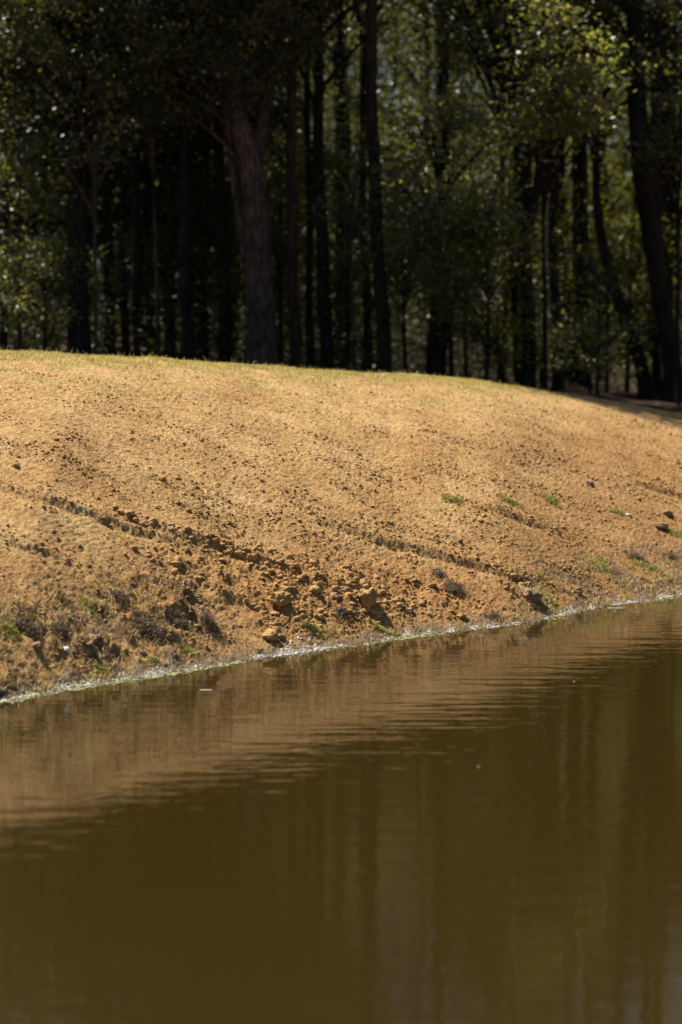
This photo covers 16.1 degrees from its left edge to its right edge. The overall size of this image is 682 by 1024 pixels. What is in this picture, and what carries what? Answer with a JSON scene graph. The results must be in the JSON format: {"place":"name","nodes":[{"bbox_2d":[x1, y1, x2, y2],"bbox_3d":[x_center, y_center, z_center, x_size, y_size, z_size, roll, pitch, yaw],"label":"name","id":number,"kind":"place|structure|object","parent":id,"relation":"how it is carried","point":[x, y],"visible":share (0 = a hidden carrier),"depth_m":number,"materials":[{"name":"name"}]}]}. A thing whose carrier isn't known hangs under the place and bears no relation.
{"place":"outdoors","nodes":[
{"label":"outdoors","id":0,"kind":"place"},
{"bbox_2d":[0,595,681,1023],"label":"water","id":1,"kind":"structure","parent":0,"point":[472,827],"depth_m":17.51,"materials":[{"name":"brown liquid"}]},
{"bbox_2d":[0,591,681,701],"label":"shoreline scum","id":2,"kind":"object","parent":1,"relation":"on","point":[298,652],"visible":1,"depth_m":26.23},
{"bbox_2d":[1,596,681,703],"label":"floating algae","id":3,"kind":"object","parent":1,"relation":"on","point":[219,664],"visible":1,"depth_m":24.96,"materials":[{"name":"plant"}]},
{"bbox_2d":[0,303,681,699],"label":"ground","id":4,"kind":"structure","parent":0,"point":[312,477],"depth_m":29.77,"materials":[{"name":"soil"}]},
{"bbox_2d":[0,614,24,647],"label":"grass tuft","id":5,"kind":"object","parent":4,"relation":"on","point":[12,629],"visible":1,"depth_m":24.20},
{"bbox_2d":[6,608,40,640],"bbox_3d":[-3.175,1.157,24.392,0.432,0.341,0.407,-2,6,-24],"label":"withered weed","id":6,"kind":"object","parent":4,"relation":"on","point":[25,626],"visible":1,"depth_m":24.38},
{"bbox_2d":[0,0,69,349],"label":"tree","id":7,"kind":"object","parent":4,"relation":"on","point":[3,333],"visible":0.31,"depth_m":48.72,"materials":[{"name":"green plant"}]},
{"bbox_2d":[0,79,92,350],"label":"understory sapling","id":8,"kind":"object","parent":4,"relation":"on","point":[9,262],"visible":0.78,"depth_m":47.18,"materials":[{"name":"green plant"}]},
{"bbox_2d":[7,14,92,349],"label":"forest tree","id":9,"kind":"object","parent":4,"relation":"on","point":[10,291],"visible":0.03,"depth_m":54.63,"materials":[{"name":"green plant"}]},
{"bbox_2d":[0,211,108,351],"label":"understory sapling","id":10,"kind":"object","parent":4,"relation":"on","point":[43,257],"visible":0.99,"depth_m":46.20,"materials":[{"name":"green plant"}]},
{"bbox_2d":[0,7,119,349],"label":"evergreen tree","id":11,"kind":"object","parent":4,"relation":"on","point":[30,216],"visible":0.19,"depth_m":52.60,"materials":[{"name":"green plant"}]},
{"bbox_2d":[51,615,72,639],"bbox_3d":[-2.863,1.185,24.681,0.299,0.234,0.294,0,5,0],"label":"withered weed","id":12,"kind":"object","parent":4,"relation":"on","point":[60,629],"visible":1,"depth_m":24.68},
{"bbox_2d":[6,21,126,350],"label":"evergreen tree","id":13,"kind":"object","parent":4,"relation":"on","point":[49,224],"depth_m":57.43,"materials":[{"name":"green plant"}]},
{"bbox_2d":[36,78,128,343],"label":"forest tree","id":14,"kind":"object","parent":4,"relation":"on","point":[65,340],"depth_m":66.84,"materials":[{"name":"green plant"}]},
{"bbox_2d":[78,595,97,616],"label":"grass tuft","id":15,"kind":"object","parent":4,"relation":"on","point":[86,606],"visible":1,"depth_m":25.30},
{"bbox_2d":[13,50,167,354],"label":"tree","id":16,"kind":"object","parent":4,"relation":"on","point":[94,166],"visible":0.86,"depth_m":45.43,"materials":[{"name":"green plant"}]},
{"bbox_2d":[38,11,143,345],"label":"forest tree","id":17,"kind":"object","parent":4,"relation":"on","point":[89,261],"depth_m":63.74,"materials":[{"name":"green plant"}]},
{"bbox_2d":[90,659,110,674],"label":"grass tuft","id":18,"kind":"object","parent":4,"relation":"on","point":[97,666],"visible":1,"depth_m":24.49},
{"bbox_2d":[44,0,158,355],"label":"tree","id":19,"kind":"object","parent":4,"relation":"on","point":[122,292],"visible":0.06,"depth_m":50.57,"materials":[{"name":"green plant"}]},
{"bbox_2d":[6,0,213,353],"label":"evergreen tree","id":20,"kind":"object","parent":4,"relation":"on","point":[105,194],"visible":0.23,"depth_m":51.53,"materials":[{"name":"green plant"}]},
{"bbox_2d":[110,583,131,603],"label":"withered weed","id":21,"kind":"object","parent":4,"relation":"on","point":[118,593],"visible":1,"depth_m":25.68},
{"bbox_2d":[0,0,248,355],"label":"tree","id":22,"kind":"object","parent":4,"relation":"on","point":[79,338],"visible":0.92,"depth_m":45.45,"materials":[{"name":"green plant"}]},
{"bbox_2d":[9,0,275,356],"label":"tree","id":23,"kind":"object","parent":4,"relation":"on","point":[133,174],"visible":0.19,"depth_m":48.42,"materials":[{"name":"green plant"}]},
{"bbox_2d":[125,603,168,644],"bbox_3d":[-2.032,1.187,25.432,0.654,0.425,0.488,0,5,0],"label":"withered weed","id":24,"kind":"object","parent":4,"relation":"on","point":[152,629],"visible":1,"depth_m":25.43,"materials":[{"name":"plant"}]},
{"bbox_2d":[92,20,206,356],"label":"tree","id":25,"kind":"object","parent":4,"relation":"on","point":[151,146],"visible":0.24,"depth_m":47.75,"materials":[{"name":"green plant"}]},
{"bbox_2d":[87,207,214,334],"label":"understory sapling","id":26,"kind":"object","parent":4,"relation":"on","point":[147,255],"visible":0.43,"depth_m":51.15,"materials":[{"name":"green plant"}]},
{"bbox_2d":[26,0,288,360],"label":"tree","id":27,"kind":"object","parent":4,"relation":"on","point":[187,337],"visible":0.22,"depth_m":47.50,"materials":[{"name":"green plant"}]},
{"bbox_2d":[47,4,267,354],"bbox_3d":[-4.144,-9.805,53.304,5.236,13.306,5.426,-1,6,-8],"label":"evergreen tree","id":28,"kind":"object","parent":4,"relation":"on","point":[176,156],"visible":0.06,"depth_m":53.32,"materials":[{"name":"green plant"}]},
{"bbox_2d":[106,3,239,357],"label":"tree","id":29,"kind":"object","parent":4,"relation":"on","point":[170,196],"visible":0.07,"depth_m":49.57,"materials":[{"name":"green plant"}]},
{"bbox_2d":[171,609,191,628],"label":"withered weed","id":30,"kind":"object","parent":4,"relation":"on","point":[177,621],"visible":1,"depth_m":25.78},
{"bbox_2d":[87,30,286,356],"bbox_3d":[-3.869,-10.350,52.874,5.744,14.481,6.302,0,5,-5],"label":"forest tree","id":31,"kind":"object","parent":4,"relation":"on","point":[151,180],"visible":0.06,"depth_m":52.97,"materials":[{"name":"green plant"}]},
{"bbox_2d":[181,644,198,658],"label":"grass tuft","id":32,"kind":"object","parent":4,"relation":"on","point":[185,648],"visible":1,"depth_m":25.43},
{"bbox_2d":[97,1,303,363],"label":"tree","id":33,"kind":"object","parent":4,"relation":"on","point":[222,205],"visible":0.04,"depth_m":49.64,"materials":[{"name":"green plant"}]},
{"bbox_2d":[71,5,334,353],"bbox_3d":[-3.562,-12.217,55.206,6.741,17.949,6.455,-4,7,-38],"label":"forest tree","id":34,"kind":"object","parent":4,"relation":"on","point":[282,79],"visible":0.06,"depth_m":55.79,"materials":[{"name":"green plant"}]},
{"bbox_2d":[50,0,359,365],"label":"tree","id":35,"kind":"object","parent":4,"relation":"on","point":[244,144],"visible":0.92,"depth_m":45.83,"materials":[{"name":"green plant"}]},
{"bbox_2d":[201,609,222,630],"bbox_3d":[-1.372,1.167,26.025,0.402,0.249,0.304,1,5,8],"label":"withered weed","id":36,"kind":"object","parent":4,"relation":"on","point":[212,621],"visible":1,"depth_m":26.02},
{"bbox_2d":[87,0,338,358],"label":"evergreen tree","id":37,"kind":"object","parent":4,"relation":"on","point":[205,143],"visible":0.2,"depth_m":52.09,"materials":[{"name":"green plant"}]},
{"bbox_2d":[141,14,337,355],"bbox_3d":[-2.914,-10.581,57.820,5.489,14.304,5.404,4,7,37],"label":"evergreen tree","id":38,"kind":"object","parent":4,"relation":"on","point":[279,116],"visible":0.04,"depth_m":57.99,"materials":[{"name":"green plant"}]},
{"bbox_2d":[155,18,354,347],"bbox_3d":[-3.347,-12.814,63.651,7.494,17.615,5.984,3,6,27],"label":"forest tree","id":39,"kind":"object","parent":4,"relation":"on","point":[211,336],"visible":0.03,"depth_m":64.36,"materials":[{"name":"green plant"}]},
{"bbox_2d":[260,628,278,640],"bbox_3d":[-0.759,1.360,26.299,0.187,0.173,0.186,5,7,40],"label":"soil clod","id":40,"kind":"object","parent":4,"relation":"on","point":[269,634],"visible":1,"depth_m":26.27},
{"bbox_2d":[191,17,355,349],"bbox_3d":[-3.838,-13.808,59.524,6.921,20.372,8.667,-5,7,-40],"label":"forest tree","id":41,"kind":"object","parent":4,"relation":"on","point":[235,229],"depth_m":60.28,"materials":[{"name":"green plant"}]},
{"bbox_2d":[176,131,372,365],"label":"understory sapling","id":42,"kind":"object","parent":4,"relation":"on","point":[280,225],"visible":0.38,"depth_m":51.38,"materials":[{"name":"green plant"}]},
{"bbox_2d":[269,591,292,607],"bbox_3d":[-0.680,0.972,26.932,0.228,0.189,0.244,5,8,45],"label":"soil clod","id":43,"kind":"object","parent":4,"relation":"on","point":[281,599],"visible":1,"depth_m":26.88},
{"bbox_2d":[196,0,382,367],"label":"tree","id":44,"kind":"object","parent":4,"relation":"on","point":[293,297],"visible":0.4,"depth_m":47.39,"materials":[{"name":"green plant"}]},
{"bbox_2d":[0,346,589,423],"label":"turf","id":45,"kind":"structure","parent":4,"relation":"on","point":[22,355],"depth_m":35.10,"materials":[{"name":"yellow plant"}]},
{"bbox_2d":[299,620,323,638],"bbox_3d":[-0.326,1.296,26.744,0.312,0.228,0.197,0,5,0],"label":"grass tuft","id":46,"kind":"object","parent":4,"relation":"on","point":[308,623],"visible":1,"depth_m":26.73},
{"bbox_2d":[248,21,381,272],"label":"forest tree","id":47,"kind":"object","parent":4,"relation":"on","point":[303,142],"visible":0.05,"depth_m":75.60,"materials":[{"name":"green plant"}]},
{"bbox_2d":[253,19,381,348],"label":"forest tree","id":48,"kind":"object","parent":4,"relation":"on","point":[351,76],"visible":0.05,"depth_m":70.59,"materials":[{"name":"green plant"}]},
{"bbox_2d":[240,1,399,351],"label":"forest tree","id":49,"kind":"object","parent":4,"relation":"on","point":[286,275],"visible":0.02,"depth_m":66.83,"materials":[{"name":"green plant"}]},
{"bbox_2d":[231,0,413,369],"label":"tree","id":50,"kind":"object","parent":4,"relation":"on","point":[322,247],"visible":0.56,"depth_m":48.33,"materials":[{"name":"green plant"}]},
{"bbox_2d":[111,505,540,638],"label":"broken clods","id":51,"kind":"object","parent":4,"relation":"on","point":[383,591],"visible":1,"depth_m":27.57,"materials":[{"name":"soil"}]},
{"bbox_2d":[268,0,392,368],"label":"tree","id":52,"kind":"object","parent":4,"relation":"on","point":[309,232],"visible":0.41,"depth_m":49.01,"materials":[{"name":"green plant"}]},
{"bbox_2d":[240,0,430,363],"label":"forest tree","id":53,"kind":"object","parent":4,"relation":"on","point":[333,40],"visible":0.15,"depth_m":60.63,"materials":[{"name":"green plant"}]},
{"bbox_2d":[0,356,681,693],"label":"soil clods","id":54,"kind":"object","parent":4,"relation":"on","point":[476,512],"visible":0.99,"depth_m":29.66,"materials":[{"name":"soil"}]},
{"bbox_2d":[0,209,681,395],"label":"undergrowth","id":55,"kind":"object","parent":4,"relation":"on","point":[238,328],"visible":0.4,"depth_m":51.00,"materials":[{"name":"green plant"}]},
{"bbox_2d":[0,543,681,698],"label":"dry grass","id":56,"kind":"structure","parent":4,"relation":"on","point":[157,641],"depth_m":25.77,"materials":[{"name":"plant"}]},
{"bbox_2d":[0,546,681,697],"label":"green ground cover","id":57,"kind":"object","parent":4,"relation":"on","point":[142,658],"visible":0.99,"depth_m":26.68,"materials":[{"name":"green plant"}]},
{"bbox_2d":[7,0,681,342],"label":"distant woodland","id":58,"kind":"object","parent":4,"relation":"on","point":[379,72],"visible":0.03,"depth_m":100.11,"materials":[{"name":"plant"}]},
{"bbox_2d":[302,31,392,336],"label":"forest tree","id":59,"kind":"object","parent":4,"relation":"on","point":[350,128],"depth_m":90.42,"materials":[{"name":"green plant"}]},
{"bbox_2d":[266,60,432,370],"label":"understory sapling","id":60,"kind":"object","parent":4,"relation":"on","point":[329,163],"visible":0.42,"depth_m":51.17,"materials":[{"name":"green plant"}]},
{"bbox_2d":[291,114,414,370],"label":"tree","id":61,"kind":"object","parent":4,"relation":"on","point":[351,233],"visible":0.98,"depth_m":45.86,"materials":[{"name":"green plant"}]},
{"bbox_2d":[264,0,462,368],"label":"forest tree","id":62,"kind":"object","parent":4,"relation":"on","point":[340,57],"visible":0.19,"depth_m":54.88,"materials":[{"name":"green plant"}]},
{"bbox_2d":[356,587,379,608],"bbox_3d":[0.293,0.985,27.735,0.300,0.250,0.285,0,5,1],"label":"soil clod","id":63,"kind":"object","parent":4,"relation":"on","point":[370,596],"visible":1,"depth_m":27.63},
{"bbox_2d":[365,0,391,372],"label":"tree","id":64,"kind":"object","parent":4,"relation":"on","point":[384,353],"visible":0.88,"depth_m":46.08,"materials":[{"name":"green plant"}]},
{"bbox_2d":[372,621,398,635],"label":"grass tuft","id":65,"kind":"object","parent":4,"relation":"on","point":[385,630],"visible":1,"depth_m":27.39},
{"bbox_2d":[334,0,441,372],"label":"tree","id":66,"kind":"object","parent":4,"relation":"on","point":[360,27],"visible":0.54,"depth_m":50.03,"materials":[{"name":"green plant"}]},
{"bbox_2d":[317,178,475,373],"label":"understory sapling","id":67,"kind":"object","parent":4,"relation":"on","point":[389,273],"visible":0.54,"depth_m":48.05,"materials":[{"name":"green plant"}]},
{"bbox_2d":[323,1,491,346],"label":"forest tree","id":68,"kind":"object","parent":4,"relation":"on","point":[393,91],"visible":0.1,"depth_m":82.50,"materials":[{"name":"green plant"}]},
{"bbox_2d":[310,0,511,360],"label":"forest tree","id":69,"kind":"object","parent":4,"relation":"on","point":[410,74],"visible":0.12,"depth_m":72.46,"materials":[{"name":"green plant"}]},
{"bbox_2d":[360,0,514,376],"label":"tree","id":70,"kind":"object","parent":4,"relation":"on","point":[441,356],"visible":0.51,"depth_m":50.41,"materials":[{"name":"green plant"}]},
{"bbox_2d":[381,0,497,342],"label":"forest tree","id":71,"kind":"object","parent":4,"relation":"on","point":[468,80],"visible":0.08,"depth_m":89.34,"materials":[{"name":"green plant"}]},
{"bbox_2d":[333,8,568,376],"bbox_3d":[2.165,-6.228,48.741,4.956,7.727,4.837,0,5,3],"label":"understory sapling","id":72,"kind":"object","parent":4,"relation":"on","point":[465,121],"visible":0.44,"depth_m":48.41,"materials":[{"name":"green plant"}]},
{"bbox_2d":[440,493,463,505],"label":"grass tuft","id":73,"kind":"object","parent":4,"relation":"on","point":[448,498],"visible":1,"depth_m":31.04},
{"bbox_2d":[439,577,466,596],"bbox_3d":[1.345,0.899,28.753,0.383,0.242,0.499,2,6,21],"label":"withered weed","id":74,"kind":"object","parent":4,"relation":"on","point":[454,585],"visible":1,"depth_m":28.72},
{"bbox_2d":[354,48,556,375],"bbox_3d":[2.118,-5.677,45.885,3.950,7.010,3.667,0,5,0],"label":"tree","id":75,"kind":"object","parent":4,"relation":"on","point":[431,218],"visible":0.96,"depth_m":45.56,"materials":[{"name":"green plant"}]},
{"bbox_2d":[385,148,541,378],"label":"understory sapling","id":76,"kind":"object","parent":4,"relation":"on","point":[465,348],"visible":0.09,"depth_m":52.42,"materials":[{"name":"green plant"}]},
{"bbox_2d":[430,2,533,383],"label":"tree","id":77,"kind":"object","parent":4,"relation":"on","point":[503,380],"visible":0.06,"depth_m":53.28,"materials":[{"name":"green plant"}]},
{"bbox_2d":[389,183,583,380],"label":"understory sapling","id":78,"kind":"object","parent":4,"relation":"on","point":[486,345],"visible":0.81,"depth_m":46.06,"materials":[{"name":"green plant"}]},
{"bbox_2d":[443,297,541,382],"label":"understory sapling","id":79,"kind":"object","parent":4,"relation":"on","point":[494,353],"visible":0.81,"depth_m":46.66,"materials":[{"name":"green plant"}]},
{"bbox_2d":[499,493,524,509],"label":"grass tuft","id":80,"kind":"object","parent":4,"relation":"on","point":[512,502],"visible":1,"depth_m":31.58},
{"bbox_2d":[409,0,625,282],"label":"forest tree","id":81,"kind":"object","parent":4,"relation":"on","point":[469,140],"visible":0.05,"depth_m":67.35,"materials":[{"name":"green plant"}]},
{"bbox_2d":[379,0,673,388],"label":"tree","id":82,"kind":"object","parent":4,"relation":"on","point":[526,376],"visible":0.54,"depth_m":49.18,"materials":[{"name":"green plant"}]},
{"bbox_2d":[519,586,542,604],"bbox_3d":[2.279,1.019,29.193,0.318,0.262,0.321,0,5,0],"label":"soil clod","id":83,"kind":"object","parent":4,"relation":"on","point":[532,595],"visible":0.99,"depth_m":29.09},
{"bbox_2d":[450,34,630,353],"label":"forest tree","id":84,"kind":"object","parent":4,"relation":"on","point":[539,209],"visible":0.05,"depth_m":72.40,"materials":[{"name":"green plant"}]},
{"bbox_2d":[490,308,591,390],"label":"understory sapling","id":85,"kind":"object","parent":4,"relation":"on","point":[539,362],"visible":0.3,"depth_m":50.29,"materials":[{"name":"green plant"}]},
{"bbox_2d":[528,587,563,608],"bbox_3d":[2.495,1.047,29.378,0.478,0.301,0.243,0,5,0],"label":"grass tuft","id":86,"kind":"object","parent":4,"relation":"on","point":[545,598],"visible":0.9,"depth_m":29.39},
{"bbox_2d":[451,0,648,390],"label":"tree","id":87,"kind":"object","parent":4,"relation":"on","point":[558,382],"visible":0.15,"depth_m":50.65,"materials":[{"name":"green plant"}]},
{"bbox_2d":[540,489,559,508],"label":"grass tuft","id":88,"kind":"object","parent":4,"relation":"on","point":[549,497],"visible":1,"depth_m":32.38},
{"bbox_2d":[479,59,624,343],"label":"forest tree","id":89,"kind":"object","parent":4,"relation":"on","point":[566,195],"visible":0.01,"depth_m":84.99,"materials":[{"name":"green plant"}]},
{"bbox_2d":[454,0,679,380],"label":"forest tree","id":90,"kind":"object","parent":4,"relation":"on","point":[562,187],"visible":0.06,"depth_m":55.63,"materials":[{"name":"green plant"}]},
{"bbox_2d":[493,174,641,383],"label":"understory sapling","id":91,"kind":"object","parent":4,"relation":"on","point":[567,261],"visible":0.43,"depth_m":52.98,"materials":[{"name":"green plant"}]},
{"bbox_2d":[466,0,672,388],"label":"tree","id":92,"kind":"object","parent":4,"relation":"on","point":[579,160],"visible":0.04,"depth_m":53.30,"materials":[{"name":"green plant"}]},
{"bbox_2d":[473,0,670,391],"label":"tree","id":93,"kind":"object","parent":4,"relation":"on","point":[555,117],"visible":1,"depth_m":44.97,"materials":[{"name":"green plant"}]},
{"bbox_2d":[466,4,680,382],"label":"forest tree","id":94,"kind":"object","parent":4,"relation":"on","point":[603,184],"visible":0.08,"depth_m":59.88,"materials":[{"name":"green plant"}]},
{"bbox_2d":[471,0,681,402],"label":"tree","id":95,"kind":"object","parent":4,"relation":"on","point":[651,200],"visible":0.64,"depth_m":50.28,"materials":[{"name":"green plant"}]},
{"bbox_2d":[483,1,680,400],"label":"tree","id":96,"kind":"object","parent":4,"relation":"on","point":[645,391],"visible":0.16,"depth_m":50.96,"materials":[{"name":"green plant"}]},
{"bbox_2d":[535,228,641,392],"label":"tree","id":97,"kind":"object","parent":4,"relation":"on","point":[579,265],"visible":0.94,"depth_m":48.14,"materials":[{"name":"green plant"}]},
{"bbox_2d":[531,293,653,394],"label":"understory sapling","id":98,"kind":"object","parent":4,"relation":"on","point":[595,358],"visible":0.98,"depth_m":48.47,"materials":[{"name":"green plant"}]},
{"bbox_2d":[588,553,609,572],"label":"grass tuft","id":99,"kind":"object","parent":4,"relation":"on","point":[598,564],"visible":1,"depth_m":31.08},
{"bbox_2d":[532,131,681,391],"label":"understory sapling","id":100,"kind":"object","parent":4,"relation":"on","point":[623,190],"visible":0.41,"depth_m":54.08,"materials":[{"name":"green plant"}]},
{"bbox_2d":[547,232,675,392],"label":"understory sapling","id":101,"kind":"object","parent":4,"relation":"on","point":[606,301],"visible":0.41,"depth_m":52.75,"materials":[{"name":"green plant"}]},
{"bbox_2d":[566,14,679,341],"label":"forest tree","id":102,"kind":"object","parent":4,"relation":"on","point":[616,205],"visible":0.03,"depth_m":83.40,"materials":[{"name":"green plant"}]},
{"bbox_2d":[566,33,681,374],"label":"forest tree","id":103,"kind":"object","parent":4,"relation":"on","point":[644,284],"visible":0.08,"depth_m":64.91,"materials":[{"name":"green plant"}]},
{"bbox_2d":[566,3,681,338],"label":"forest tree","id":104,"kind":"object","parent":4,"relation":"on","point":[621,175],"visible":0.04,"depth_m":87.37,"materials":[{"name":"green plant"}]},
{"bbox_2d":[569,215,681,395],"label":"understory sapling","id":105,"kind":"object","parent":4,"relation":"on","point":[648,337],"visible":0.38,"depth_m":53.44,"materials":[{"name":"green plant"}]},
{"bbox_2d":[575,0,681,395],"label":"forest tree","id":106,"kind":"object","parent":4,"relation":"on","point":[669,209],"visible":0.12,"depth_m":53.67,"materials":[{"name":"green plant"}]},
{"bbox_2d":[624,548,649,561],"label":"withered weed","id":107,"kind":"object","parent":4,"relation":"on","point":[630,554],"visible":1,"depth_m":31.73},
{"bbox_2d":[593,0,681,404],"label":"tree","id":108,"kind":"object","parent":4,"relation":"on","point":[659,149],"visible":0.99,"depth_m":48.31,"materials":[{"name":"green plant"}]},
{"bbox_2d":[631,556,663,573],"bbox_3d":[4.011,0.699,31.590,0.453,0.236,0.300,0,5,0],"label":"grass tuft","id":109,"kind":"object","parent":4,"relation":"on","point":[649,565],"visible":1,"depth_m":31.59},
{"bbox_2d":[7,0,681,306],"label":"sky","id":110,"kind":"structure","parent":0,"point":[396,102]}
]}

